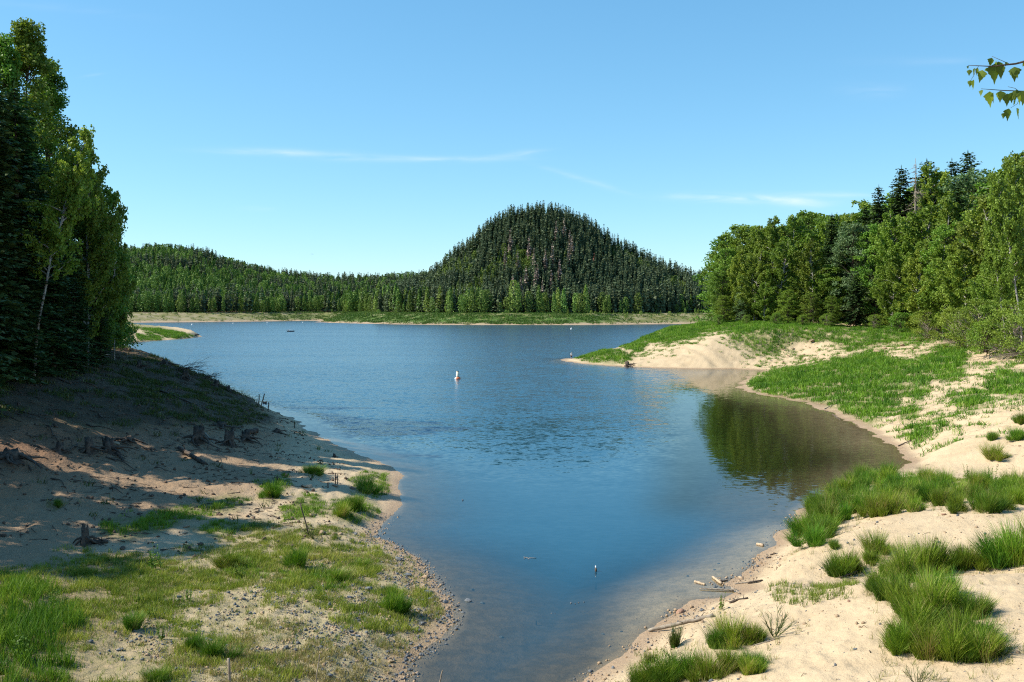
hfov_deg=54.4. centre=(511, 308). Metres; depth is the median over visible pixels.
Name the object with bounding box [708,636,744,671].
grass tuft
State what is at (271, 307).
shore tree
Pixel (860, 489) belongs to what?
grass tuft
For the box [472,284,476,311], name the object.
conifer
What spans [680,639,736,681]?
grass tuft
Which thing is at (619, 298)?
conifer
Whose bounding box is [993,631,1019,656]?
grass tuft
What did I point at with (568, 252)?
dead conifer
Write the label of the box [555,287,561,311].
fringe tree
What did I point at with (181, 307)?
shore tree
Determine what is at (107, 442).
stump
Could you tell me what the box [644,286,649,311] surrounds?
conifer
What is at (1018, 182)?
birch tree
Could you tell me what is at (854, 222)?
broadleaf tree
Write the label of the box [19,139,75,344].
fir tree
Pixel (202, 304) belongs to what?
shore tree
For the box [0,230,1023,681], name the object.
ground
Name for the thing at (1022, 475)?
grass tuft
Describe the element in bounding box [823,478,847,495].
grass tuft
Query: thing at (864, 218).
fir tree
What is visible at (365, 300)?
shore tree
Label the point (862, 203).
birch tree
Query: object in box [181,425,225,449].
stump
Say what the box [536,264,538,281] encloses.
dead conifer
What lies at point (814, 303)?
broadleaf tree
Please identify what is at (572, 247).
dead conifer
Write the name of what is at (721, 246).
birch tree
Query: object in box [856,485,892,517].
grass tuft
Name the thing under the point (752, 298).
broadleaf tree
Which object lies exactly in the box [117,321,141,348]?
shrub
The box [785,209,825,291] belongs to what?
broadleaf tree
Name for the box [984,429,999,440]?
grass tuft
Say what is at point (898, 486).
grass tuft
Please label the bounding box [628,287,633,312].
conifer
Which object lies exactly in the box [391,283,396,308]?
fringe tree
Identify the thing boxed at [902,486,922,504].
grass tuft
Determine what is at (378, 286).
fringe tree
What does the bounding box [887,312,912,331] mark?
shrub
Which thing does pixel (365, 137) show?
sky
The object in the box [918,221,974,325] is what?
broadleaf tree
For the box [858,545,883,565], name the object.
grass tuft
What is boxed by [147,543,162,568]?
herb
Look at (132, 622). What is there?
grass tuft
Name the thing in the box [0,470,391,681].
long grass
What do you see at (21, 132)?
fir tree
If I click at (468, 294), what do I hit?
fringe tree
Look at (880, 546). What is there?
grass tuft
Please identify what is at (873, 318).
shrub
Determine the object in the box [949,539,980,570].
grass tuft
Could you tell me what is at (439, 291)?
fringe tree
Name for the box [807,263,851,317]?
broadleaf tree
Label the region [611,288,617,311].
conifer
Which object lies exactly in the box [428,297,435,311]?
fringe tree
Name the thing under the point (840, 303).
birch tree
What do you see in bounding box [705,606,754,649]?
grass tuft
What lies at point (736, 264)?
birch tree
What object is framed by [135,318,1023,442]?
bank grass
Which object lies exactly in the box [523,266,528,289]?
dead conifer
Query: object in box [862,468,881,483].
grass tuft
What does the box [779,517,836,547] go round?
grass tuft
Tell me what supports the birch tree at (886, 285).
on the ground at (564, 640)
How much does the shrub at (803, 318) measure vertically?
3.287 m
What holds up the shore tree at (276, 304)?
on the ground at (564, 640)
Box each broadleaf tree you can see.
[73,185,129,363]
[113,257,134,344]
[690,238,759,322]
[699,224,778,319]
[700,270,740,317]
[705,248,735,320]
[714,295,732,321]
[728,227,759,317]
[733,284,759,319]
[733,298,750,319]
[774,289,800,322]
[783,294,805,318]
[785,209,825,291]
[785,226,803,282]
[795,292,823,322]
[801,212,828,225]
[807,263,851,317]
[821,212,870,313]
[823,295,842,325]
[827,221,877,323]
[837,276,872,317]
[849,223,896,323]
[854,274,882,322]
[859,205,890,314]
[872,186,913,253]
[892,281,917,326]
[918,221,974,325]
[936,167,990,244]
[937,182,983,209]
[961,169,1003,209]
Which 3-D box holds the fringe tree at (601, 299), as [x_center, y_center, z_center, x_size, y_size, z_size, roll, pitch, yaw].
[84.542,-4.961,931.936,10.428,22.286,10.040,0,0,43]
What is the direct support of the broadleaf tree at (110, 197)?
on the ground at (564, 640)
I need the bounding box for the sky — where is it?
[0,0,1023,277]
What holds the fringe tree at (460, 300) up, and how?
on the ground at (564, 640)
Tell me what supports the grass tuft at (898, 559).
on the ground at (564, 640)
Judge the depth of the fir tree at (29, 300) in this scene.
89.85 m
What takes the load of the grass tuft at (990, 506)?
on the ground at (564, 640)
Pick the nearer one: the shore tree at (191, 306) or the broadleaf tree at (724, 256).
the broadleaf tree at (724, 256)
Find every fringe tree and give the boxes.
[345,284,353,310]
[353,287,360,310]
[357,287,370,309]
[372,293,378,311]
[374,282,381,310]
[381,284,385,302]
[384,283,390,311]
[388,286,393,311]
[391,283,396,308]
[394,287,401,311]
[397,291,402,311]
[402,287,408,310]
[406,290,413,311]
[416,287,422,311]
[422,287,430,311]
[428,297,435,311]
[436,285,443,310]
[444,291,450,311]
[446,288,454,311]
[457,294,465,312]
[460,296,467,309]
[464,290,473,311]
[468,285,475,311]
[474,285,480,311]
[477,290,486,311]
[482,289,493,311]
[503,297,510,312]
[506,280,522,310]
[513,282,522,311]
[521,291,534,311]
[534,285,542,311]
[551,291,557,312]
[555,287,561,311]
[559,288,567,311]
[571,293,579,311]
[575,293,584,312]
[582,284,589,311]
[597,292,605,311]
[602,295,610,311]
[621,297,628,311]
[633,292,643,311]
[679,294,684,309]
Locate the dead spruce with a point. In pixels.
(915, 203)
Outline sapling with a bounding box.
[719,592,725,609]
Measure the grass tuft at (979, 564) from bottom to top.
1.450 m
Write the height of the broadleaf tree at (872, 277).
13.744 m
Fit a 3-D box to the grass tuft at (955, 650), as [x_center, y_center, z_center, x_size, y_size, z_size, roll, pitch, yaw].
[13.797,10.093,30.557,2.512,1.485,2.074,0,0,-8]
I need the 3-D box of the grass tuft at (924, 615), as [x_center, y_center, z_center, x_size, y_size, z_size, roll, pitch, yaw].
[13.573,10.027,32.921,2.973,1.597,2.454,0,0,-32]
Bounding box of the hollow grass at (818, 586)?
[615,468,1008,681]
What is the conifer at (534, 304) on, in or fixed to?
on the ground at (564, 640)
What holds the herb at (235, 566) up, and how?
on the ground at (564, 640)
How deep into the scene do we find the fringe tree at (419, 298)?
963.26 m
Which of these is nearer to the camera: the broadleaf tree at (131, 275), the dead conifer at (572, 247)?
the broadleaf tree at (131, 275)
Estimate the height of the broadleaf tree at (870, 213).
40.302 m
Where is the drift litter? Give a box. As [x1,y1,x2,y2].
[646,411,1023,679]
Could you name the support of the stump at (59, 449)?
on the ground at (564, 640)
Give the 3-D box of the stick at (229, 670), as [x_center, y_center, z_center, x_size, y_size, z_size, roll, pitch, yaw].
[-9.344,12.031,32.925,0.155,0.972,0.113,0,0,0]
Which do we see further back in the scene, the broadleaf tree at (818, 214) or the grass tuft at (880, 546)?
the broadleaf tree at (818, 214)
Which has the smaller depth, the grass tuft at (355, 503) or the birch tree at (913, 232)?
the grass tuft at (355, 503)
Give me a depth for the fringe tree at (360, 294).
1205.92 m
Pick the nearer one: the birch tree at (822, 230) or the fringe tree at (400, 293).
the birch tree at (822, 230)
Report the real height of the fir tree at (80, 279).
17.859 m
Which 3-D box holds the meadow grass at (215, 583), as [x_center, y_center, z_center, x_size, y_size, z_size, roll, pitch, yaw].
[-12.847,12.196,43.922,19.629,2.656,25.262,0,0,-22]
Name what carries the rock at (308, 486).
on the ground at (564, 640)
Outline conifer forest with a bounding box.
[372,200,713,312]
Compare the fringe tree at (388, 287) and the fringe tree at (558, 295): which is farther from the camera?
the fringe tree at (388, 287)
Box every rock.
[302,484,312,487]
[676,608,684,613]
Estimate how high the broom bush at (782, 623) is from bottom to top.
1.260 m
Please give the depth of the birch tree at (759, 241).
287.48 m
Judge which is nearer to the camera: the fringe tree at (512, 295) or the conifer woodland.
the fringe tree at (512, 295)
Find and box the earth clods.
[0,348,347,561]
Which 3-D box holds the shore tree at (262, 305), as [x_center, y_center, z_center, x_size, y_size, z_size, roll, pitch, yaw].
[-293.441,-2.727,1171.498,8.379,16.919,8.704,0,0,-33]
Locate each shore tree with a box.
[175,293,184,311]
[175,297,183,311]
[189,298,193,312]
[193,292,199,311]
[199,292,206,311]
[207,297,211,311]
[211,296,216,311]
[211,298,214,311]
[220,297,225,311]
[226,289,231,309]
[233,289,239,312]
[237,296,242,310]
[243,290,248,309]
[245,291,252,310]
[253,295,259,310]
[258,289,263,311]
[259,300,266,311]
[269,297,274,310]
[272,297,278,311]
[277,295,286,311]
[293,296,301,311]
[297,292,301,310]
[302,295,306,311]
[312,296,319,311]
[324,295,330,310]
[331,297,336,311]
[363,294,368,310]
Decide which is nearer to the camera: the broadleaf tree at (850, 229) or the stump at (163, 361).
the stump at (163, 361)
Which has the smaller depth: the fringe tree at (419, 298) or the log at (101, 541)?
the log at (101, 541)
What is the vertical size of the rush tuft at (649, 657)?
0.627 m
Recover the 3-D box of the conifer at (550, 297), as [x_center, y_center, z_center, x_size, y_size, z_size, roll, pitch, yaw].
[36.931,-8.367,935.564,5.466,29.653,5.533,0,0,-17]
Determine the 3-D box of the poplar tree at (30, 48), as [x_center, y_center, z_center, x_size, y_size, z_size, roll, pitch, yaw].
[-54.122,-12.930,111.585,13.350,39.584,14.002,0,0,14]
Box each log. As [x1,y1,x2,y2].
[80,535,107,543]
[177,445,206,464]
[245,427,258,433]
[648,613,713,631]
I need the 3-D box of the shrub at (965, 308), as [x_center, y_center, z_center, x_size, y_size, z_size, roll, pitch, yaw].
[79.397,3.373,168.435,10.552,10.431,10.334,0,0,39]
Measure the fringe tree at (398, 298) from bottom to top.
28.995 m
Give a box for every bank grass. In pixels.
[129,311,713,324]
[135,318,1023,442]
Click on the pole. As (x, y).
(304, 517)
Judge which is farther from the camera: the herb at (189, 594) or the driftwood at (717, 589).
the driftwood at (717, 589)
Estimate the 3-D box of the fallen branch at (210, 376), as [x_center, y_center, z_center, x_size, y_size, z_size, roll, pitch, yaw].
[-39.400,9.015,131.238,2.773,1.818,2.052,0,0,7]
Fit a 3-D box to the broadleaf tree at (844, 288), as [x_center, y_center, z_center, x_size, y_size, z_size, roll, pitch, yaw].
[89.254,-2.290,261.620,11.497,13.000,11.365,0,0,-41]
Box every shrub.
[110,310,142,351]
[112,322,137,349]
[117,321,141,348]
[714,314,724,324]
[741,314,751,323]
[769,312,782,322]
[796,315,808,323]
[819,313,833,325]
[866,314,882,328]
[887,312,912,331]
[907,309,942,340]
[930,306,979,349]
[946,298,994,350]
[965,320,1007,355]
[966,301,1023,353]
[976,298,1023,358]
[996,304,1023,362]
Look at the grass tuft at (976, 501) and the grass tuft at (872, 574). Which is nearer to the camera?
the grass tuft at (872, 574)
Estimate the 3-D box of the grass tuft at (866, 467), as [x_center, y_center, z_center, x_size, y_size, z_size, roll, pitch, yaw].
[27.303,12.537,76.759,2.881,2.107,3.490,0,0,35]
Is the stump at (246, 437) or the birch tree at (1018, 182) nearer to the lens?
the stump at (246, 437)
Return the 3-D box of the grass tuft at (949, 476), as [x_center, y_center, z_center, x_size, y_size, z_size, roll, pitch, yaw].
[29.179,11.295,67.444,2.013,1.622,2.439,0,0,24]
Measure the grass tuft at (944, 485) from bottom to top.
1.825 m
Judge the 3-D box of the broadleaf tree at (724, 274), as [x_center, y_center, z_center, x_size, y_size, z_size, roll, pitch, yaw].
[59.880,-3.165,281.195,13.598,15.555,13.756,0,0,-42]
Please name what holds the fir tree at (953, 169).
on the ground at (564, 640)
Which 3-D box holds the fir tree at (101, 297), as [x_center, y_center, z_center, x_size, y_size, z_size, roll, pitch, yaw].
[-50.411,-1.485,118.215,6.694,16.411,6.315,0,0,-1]
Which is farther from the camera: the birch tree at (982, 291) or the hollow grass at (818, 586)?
the birch tree at (982, 291)
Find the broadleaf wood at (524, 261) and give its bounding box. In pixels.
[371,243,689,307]
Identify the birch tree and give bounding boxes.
[12,124,100,379]
[48,146,129,367]
[98,190,136,359]
[699,236,744,319]
[720,266,752,320]
[726,249,752,319]
[734,248,777,320]
[735,268,770,320]
[742,225,769,319]
[745,215,792,308]
[751,282,778,320]
[758,238,802,319]
[769,214,813,317]
[789,240,833,321]
[805,268,836,316]
[806,214,850,317]
[823,212,863,286]
[832,292,845,318]
[851,199,873,217]
[866,210,920,319]
[868,254,910,326]
[875,293,891,324]
[884,270,916,323]
[885,203,944,307]
[893,249,937,332]
[906,161,956,237]
[913,286,933,330]
[914,243,950,338]
[921,196,967,275]
[925,250,986,346]
[944,201,999,321]
[950,193,1007,300]
[959,160,1022,220]
[964,257,1021,333]
[967,56,1023,120]
[978,150,1023,215]
[980,219,1013,351]
[983,167,1023,341]
[993,267,1023,338]
[1000,153,1023,265]
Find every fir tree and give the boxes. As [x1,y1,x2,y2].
[0,74,56,385]
[0,81,81,374]
[0,110,59,326]
[0,168,47,377]
[0,176,27,410]
[0,187,46,345]
[0,210,72,381]
[10,180,64,369]
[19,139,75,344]
[27,177,91,365]
[30,229,83,369]
[36,254,95,376]
[56,216,113,366]
[58,277,105,372]
[79,245,120,354]
[80,285,120,367]
[811,215,847,318]
[840,275,869,326]
[849,207,873,317]
[859,187,891,313]
[878,165,919,258]
[909,159,938,235]
[942,183,971,219]
[944,159,962,192]
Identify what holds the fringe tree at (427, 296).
on the ground at (564, 640)
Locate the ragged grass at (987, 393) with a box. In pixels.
[621,316,1023,456]
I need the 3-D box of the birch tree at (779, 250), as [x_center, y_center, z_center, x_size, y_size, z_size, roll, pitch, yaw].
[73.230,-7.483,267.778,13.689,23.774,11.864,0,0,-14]
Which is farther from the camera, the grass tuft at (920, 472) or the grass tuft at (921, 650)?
the grass tuft at (920, 472)
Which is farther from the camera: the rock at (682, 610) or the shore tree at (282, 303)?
the shore tree at (282, 303)
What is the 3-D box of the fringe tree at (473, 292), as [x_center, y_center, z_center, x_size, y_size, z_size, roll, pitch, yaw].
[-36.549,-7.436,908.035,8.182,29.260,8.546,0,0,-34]
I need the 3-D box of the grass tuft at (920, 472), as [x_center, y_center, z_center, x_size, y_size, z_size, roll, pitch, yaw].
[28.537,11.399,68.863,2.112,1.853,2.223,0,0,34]
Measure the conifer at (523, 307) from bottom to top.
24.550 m
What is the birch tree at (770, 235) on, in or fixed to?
on the ground at (564, 640)
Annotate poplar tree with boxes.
[0,32,46,185]
[1,17,85,276]
[23,59,85,276]
[40,118,76,243]
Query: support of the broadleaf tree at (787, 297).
on the ground at (564, 640)
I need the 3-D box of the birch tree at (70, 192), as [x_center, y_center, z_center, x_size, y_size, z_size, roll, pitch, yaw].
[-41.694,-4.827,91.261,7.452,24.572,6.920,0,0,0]
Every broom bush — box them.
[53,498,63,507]
[759,602,795,636]
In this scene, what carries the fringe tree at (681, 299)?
on the ground at (564, 640)
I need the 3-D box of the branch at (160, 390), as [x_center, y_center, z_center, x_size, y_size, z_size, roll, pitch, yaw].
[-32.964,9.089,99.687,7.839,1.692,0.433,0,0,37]
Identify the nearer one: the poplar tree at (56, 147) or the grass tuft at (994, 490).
the grass tuft at (994, 490)
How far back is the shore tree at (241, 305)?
1151.93 m
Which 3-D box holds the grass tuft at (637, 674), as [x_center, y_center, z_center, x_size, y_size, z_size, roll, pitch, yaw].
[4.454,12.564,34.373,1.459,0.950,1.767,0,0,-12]
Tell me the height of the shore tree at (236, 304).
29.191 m
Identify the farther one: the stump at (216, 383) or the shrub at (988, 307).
the shrub at (988, 307)
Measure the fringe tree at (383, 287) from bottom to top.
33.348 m
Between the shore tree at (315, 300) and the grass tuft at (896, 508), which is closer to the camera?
the grass tuft at (896, 508)
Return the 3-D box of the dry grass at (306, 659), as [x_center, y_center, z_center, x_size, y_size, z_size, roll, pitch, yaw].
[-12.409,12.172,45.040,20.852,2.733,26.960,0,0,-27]
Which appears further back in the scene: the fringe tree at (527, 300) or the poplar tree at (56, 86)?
the fringe tree at (527, 300)
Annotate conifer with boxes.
[430,288,435,310]
[440,284,445,309]
[452,286,458,310]
[453,293,457,311]
[457,285,461,311]
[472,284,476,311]
[490,286,496,311]
[503,248,507,273]
[507,228,513,257]
[516,251,519,275]
[522,290,524,312]
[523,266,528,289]
[526,236,531,260]
[532,290,538,311]
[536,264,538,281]
[543,249,547,272]
[545,290,550,311]
[549,243,555,266]
[549,270,552,293]
[549,285,552,309]
[554,221,557,242]
[557,259,562,285]
[561,218,566,246]
[565,244,570,270]
[566,285,570,311]
[567,294,572,311]
[569,236,574,263]
[570,288,572,310]
[589,292,593,310]
[590,285,595,310]
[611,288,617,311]
[617,288,623,311]
[622,288,626,310]
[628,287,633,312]
[634,287,640,312]
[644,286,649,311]
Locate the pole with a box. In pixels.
[300,503,308,532]
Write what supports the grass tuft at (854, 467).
on the ground at (564, 640)
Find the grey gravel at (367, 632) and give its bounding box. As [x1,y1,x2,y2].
[88,505,1020,681]
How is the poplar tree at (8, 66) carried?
on the ground at (564, 640)
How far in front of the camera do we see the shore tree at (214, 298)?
1121.04 m
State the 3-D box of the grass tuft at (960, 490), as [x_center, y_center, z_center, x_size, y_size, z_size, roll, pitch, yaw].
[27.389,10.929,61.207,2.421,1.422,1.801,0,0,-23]
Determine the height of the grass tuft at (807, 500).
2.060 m
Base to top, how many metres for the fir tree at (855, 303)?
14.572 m
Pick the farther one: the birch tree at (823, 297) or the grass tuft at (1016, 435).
the birch tree at (823, 297)
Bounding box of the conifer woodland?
[115,242,450,311]
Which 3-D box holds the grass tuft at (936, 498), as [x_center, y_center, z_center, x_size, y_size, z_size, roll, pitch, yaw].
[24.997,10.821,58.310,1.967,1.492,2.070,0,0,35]
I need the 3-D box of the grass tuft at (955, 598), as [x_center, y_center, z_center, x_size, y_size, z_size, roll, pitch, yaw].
[15.324,9.680,33.971,2.868,1.688,2.326,0,0,12]
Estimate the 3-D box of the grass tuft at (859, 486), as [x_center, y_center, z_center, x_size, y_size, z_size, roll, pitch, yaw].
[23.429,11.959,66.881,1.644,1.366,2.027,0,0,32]
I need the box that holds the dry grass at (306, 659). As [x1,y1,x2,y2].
[0,520,446,681]
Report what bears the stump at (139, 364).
on the ground at (564, 640)
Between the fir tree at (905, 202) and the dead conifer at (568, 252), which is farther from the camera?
the dead conifer at (568, 252)
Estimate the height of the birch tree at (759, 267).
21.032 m
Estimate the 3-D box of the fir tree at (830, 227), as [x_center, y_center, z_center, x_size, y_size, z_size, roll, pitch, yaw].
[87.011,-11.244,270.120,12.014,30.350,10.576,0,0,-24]
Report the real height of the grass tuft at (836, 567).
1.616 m
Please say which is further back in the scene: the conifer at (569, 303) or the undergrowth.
the conifer at (569, 303)
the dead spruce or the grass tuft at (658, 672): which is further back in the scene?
the dead spruce
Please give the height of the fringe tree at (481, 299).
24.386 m
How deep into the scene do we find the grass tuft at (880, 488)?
62.41 m
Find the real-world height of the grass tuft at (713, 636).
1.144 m
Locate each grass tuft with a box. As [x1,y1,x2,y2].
[116,609,147,630]
[136,659,173,681]
[182,630,203,649]
[192,631,246,659]
[204,546,251,568]
[260,478,285,497]
[278,538,310,568]
[298,462,332,475]
[299,523,327,538]
[320,562,356,582]
[331,498,351,517]
[341,490,365,511]
[348,555,371,568]
[351,470,381,494]
[375,583,415,613]
[385,582,400,594]
[623,656,651,681]
[632,648,685,681]
[655,641,706,679]
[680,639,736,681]
[696,621,732,648]
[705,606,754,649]
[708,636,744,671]
[733,615,770,643]
[735,651,769,675]
[737,643,771,666]
[777,506,818,535]
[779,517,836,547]
[795,507,842,538]
[798,503,816,522]
[800,483,829,510]
[803,494,843,518]
[803,507,843,528]
[806,487,840,507]
[806,495,832,512]
[818,543,862,577]
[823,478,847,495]
[823,484,846,503]
[827,472,856,494]
[827,537,841,549]
[832,496,855,521]
[833,484,865,513]
[841,459,872,479]
[842,548,867,573]
[846,490,879,511]
[847,468,869,483]
[848,461,880,475]
[849,481,867,493]
[849,482,873,496]
[851,476,872,489]
[853,471,874,487]
[853,524,896,554]
[855,479,901,496]
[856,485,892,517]
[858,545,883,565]
[859,564,891,590]
[861,567,913,601]
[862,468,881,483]
[863,484,876,495]
[870,474,886,492]
[872,486,908,516]
[872,533,928,582]
[874,458,902,476]
[874,613,919,655]
[875,558,892,576]
[877,463,899,482]
[877,475,918,495]
[878,586,955,636]
[879,571,937,614]
[880,488,910,509]
[883,467,903,486]
[885,529,957,576]
[886,563,953,593]
[893,467,921,483]
[893,563,964,622]
[897,477,915,487]
[900,493,930,511]
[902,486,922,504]
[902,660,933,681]
[903,608,961,660]
[904,474,927,493]
[910,475,945,502]
[914,464,936,482]
[919,470,942,482]
[920,533,963,572]
[921,571,1001,616]
[923,613,987,664]
[927,486,951,506]
[930,466,956,484]
[930,472,958,489]
[930,565,965,594]
[934,602,981,637]
[940,487,964,504]
[942,488,973,513]
[946,477,970,496]
[947,616,1014,662]
[948,540,995,570]
[948,607,1007,638]
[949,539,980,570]
[956,584,997,619]
[961,478,986,499]
[963,514,1023,569]
[964,466,986,481]
[964,470,991,491]
[966,486,993,509]
[974,488,1008,513]
[975,440,1012,460]
[978,467,994,480]
[983,483,1007,498]
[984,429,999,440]
[986,479,1007,490]
[988,469,1023,493]
[992,490,1019,509]
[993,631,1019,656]
[998,467,1017,479]
[999,481,1023,504]
[1002,425,1023,440]
[1002,467,1023,486]
[1003,509,1023,563]
[1007,474,1023,491]
[1010,409,1023,423]
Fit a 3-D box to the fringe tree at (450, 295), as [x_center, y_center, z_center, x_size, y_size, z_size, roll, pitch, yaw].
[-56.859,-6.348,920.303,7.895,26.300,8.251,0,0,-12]
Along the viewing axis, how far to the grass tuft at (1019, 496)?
54.26 m
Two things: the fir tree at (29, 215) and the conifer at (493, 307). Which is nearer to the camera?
the fir tree at (29, 215)
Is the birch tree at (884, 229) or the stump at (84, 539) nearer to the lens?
the stump at (84, 539)
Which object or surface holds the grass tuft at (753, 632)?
on the ground at (564, 640)
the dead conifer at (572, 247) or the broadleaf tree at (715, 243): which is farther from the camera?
the dead conifer at (572, 247)
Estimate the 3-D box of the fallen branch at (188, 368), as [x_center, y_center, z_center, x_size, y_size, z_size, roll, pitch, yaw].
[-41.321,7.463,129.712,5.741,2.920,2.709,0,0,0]
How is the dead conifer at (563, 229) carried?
on the ground at (564, 640)
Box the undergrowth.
[0,348,331,535]
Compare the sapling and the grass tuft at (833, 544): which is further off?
the grass tuft at (833, 544)
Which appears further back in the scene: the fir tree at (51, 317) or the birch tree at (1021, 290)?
the birch tree at (1021, 290)
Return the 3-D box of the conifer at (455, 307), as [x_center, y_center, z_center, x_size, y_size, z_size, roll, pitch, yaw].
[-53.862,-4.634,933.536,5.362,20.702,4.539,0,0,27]
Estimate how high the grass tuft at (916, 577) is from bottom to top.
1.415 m
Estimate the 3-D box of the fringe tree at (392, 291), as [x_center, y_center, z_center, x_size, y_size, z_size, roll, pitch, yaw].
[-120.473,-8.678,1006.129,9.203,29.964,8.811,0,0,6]
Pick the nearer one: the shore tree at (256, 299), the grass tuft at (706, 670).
the grass tuft at (706, 670)
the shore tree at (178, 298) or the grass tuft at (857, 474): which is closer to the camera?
the grass tuft at (857, 474)
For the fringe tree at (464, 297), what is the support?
on the ground at (564, 640)
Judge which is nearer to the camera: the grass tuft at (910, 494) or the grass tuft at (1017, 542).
the grass tuft at (1017, 542)
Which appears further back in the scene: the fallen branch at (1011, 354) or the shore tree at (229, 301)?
the shore tree at (229, 301)
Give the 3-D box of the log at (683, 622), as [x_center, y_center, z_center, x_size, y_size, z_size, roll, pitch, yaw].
[7.012,13.079,41.394,2.743,1.015,0.362,0,0,15]
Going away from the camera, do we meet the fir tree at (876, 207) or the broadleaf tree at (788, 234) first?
the fir tree at (876, 207)
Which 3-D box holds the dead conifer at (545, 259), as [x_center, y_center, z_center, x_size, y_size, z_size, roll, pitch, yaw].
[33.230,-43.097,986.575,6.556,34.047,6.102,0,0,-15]
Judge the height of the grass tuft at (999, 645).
1.492 m
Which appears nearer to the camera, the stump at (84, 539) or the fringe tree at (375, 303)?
the stump at (84, 539)
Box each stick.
[227,658,230,681]
[316,654,323,680]
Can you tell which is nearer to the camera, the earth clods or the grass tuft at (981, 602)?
the grass tuft at (981, 602)
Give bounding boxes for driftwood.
[700,588,733,590]
[712,576,722,583]
[729,596,747,602]
[747,577,762,583]
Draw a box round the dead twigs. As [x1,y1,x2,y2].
[0,348,348,556]
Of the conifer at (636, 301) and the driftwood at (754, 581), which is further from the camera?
the conifer at (636, 301)
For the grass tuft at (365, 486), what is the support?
on the ground at (564, 640)
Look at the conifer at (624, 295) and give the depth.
944.02 m
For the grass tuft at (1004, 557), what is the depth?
44.93 m
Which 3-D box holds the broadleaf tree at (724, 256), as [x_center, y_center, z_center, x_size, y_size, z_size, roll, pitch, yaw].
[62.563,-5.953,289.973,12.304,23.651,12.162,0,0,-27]
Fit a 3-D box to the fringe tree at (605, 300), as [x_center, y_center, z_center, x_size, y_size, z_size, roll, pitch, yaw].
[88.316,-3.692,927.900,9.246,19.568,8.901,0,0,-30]
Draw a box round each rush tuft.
[643,651,655,662]
[665,622,683,647]
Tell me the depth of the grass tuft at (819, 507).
57.99 m
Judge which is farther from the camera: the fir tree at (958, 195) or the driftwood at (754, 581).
the fir tree at (958, 195)
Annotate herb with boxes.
[11,622,31,658]
[49,586,67,605]
[146,603,156,617]
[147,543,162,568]
[156,621,165,638]
[185,585,192,600]
[234,556,244,576]
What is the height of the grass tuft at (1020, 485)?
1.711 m
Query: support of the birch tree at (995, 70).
on the ground at (564, 640)
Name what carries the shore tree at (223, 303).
on the ground at (564, 640)
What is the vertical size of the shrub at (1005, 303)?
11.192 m
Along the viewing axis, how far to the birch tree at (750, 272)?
271.50 m
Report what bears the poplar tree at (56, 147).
on the ground at (564, 640)
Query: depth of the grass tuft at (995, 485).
59.57 m
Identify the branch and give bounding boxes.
[159,389,207,409]
[174,357,214,376]
[204,372,223,379]
[840,568,864,578]
[966,342,1022,361]
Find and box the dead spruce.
[902,158,925,313]
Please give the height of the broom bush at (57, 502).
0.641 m
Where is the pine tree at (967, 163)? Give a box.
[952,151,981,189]
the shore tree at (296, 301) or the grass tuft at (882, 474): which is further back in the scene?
the shore tree at (296, 301)
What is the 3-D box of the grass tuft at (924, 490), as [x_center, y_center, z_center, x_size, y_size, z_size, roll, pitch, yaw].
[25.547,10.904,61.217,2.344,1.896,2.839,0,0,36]
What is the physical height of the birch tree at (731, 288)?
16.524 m
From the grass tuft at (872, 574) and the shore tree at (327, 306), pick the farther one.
the shore tree at (327, 306)
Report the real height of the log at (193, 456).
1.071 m
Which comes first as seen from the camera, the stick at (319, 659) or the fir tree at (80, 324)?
the stick at (319, 659)
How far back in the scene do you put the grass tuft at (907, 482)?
65.46 m
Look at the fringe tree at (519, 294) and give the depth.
913.42 m
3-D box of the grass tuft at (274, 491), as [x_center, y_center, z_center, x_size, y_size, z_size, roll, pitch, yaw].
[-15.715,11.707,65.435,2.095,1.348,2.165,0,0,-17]
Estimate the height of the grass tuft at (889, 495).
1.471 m
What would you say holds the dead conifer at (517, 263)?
on the ground at (564, 640)
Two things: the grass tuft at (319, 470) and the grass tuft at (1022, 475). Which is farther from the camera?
the grass tuft at (319, 470)
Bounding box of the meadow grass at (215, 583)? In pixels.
[0,529,433,681]
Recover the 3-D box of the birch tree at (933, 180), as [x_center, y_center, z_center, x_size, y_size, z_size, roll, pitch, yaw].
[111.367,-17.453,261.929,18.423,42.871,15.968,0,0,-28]
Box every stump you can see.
[0,447,47,469]
[50,441,73,454]
[73,523,106,546]
[78,436,112,454]
[99,435,137,456]
[114,435,147,444]
[135,360,150,368]
[157,359,182,365]
[176,369,200,382]
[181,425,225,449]
[210,379,227,388]
[215,420,239,428]
[215,427,239,447]
[226,385,237,393]
[240,429,263,444]
[272,428,287,434]
[624,360,634,366]
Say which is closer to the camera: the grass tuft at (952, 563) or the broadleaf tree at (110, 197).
the grass tuft at (952, 563)
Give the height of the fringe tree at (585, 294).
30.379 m
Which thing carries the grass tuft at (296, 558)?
on the ground at (564, 640)
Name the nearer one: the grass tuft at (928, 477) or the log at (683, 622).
the log at (683, 622)

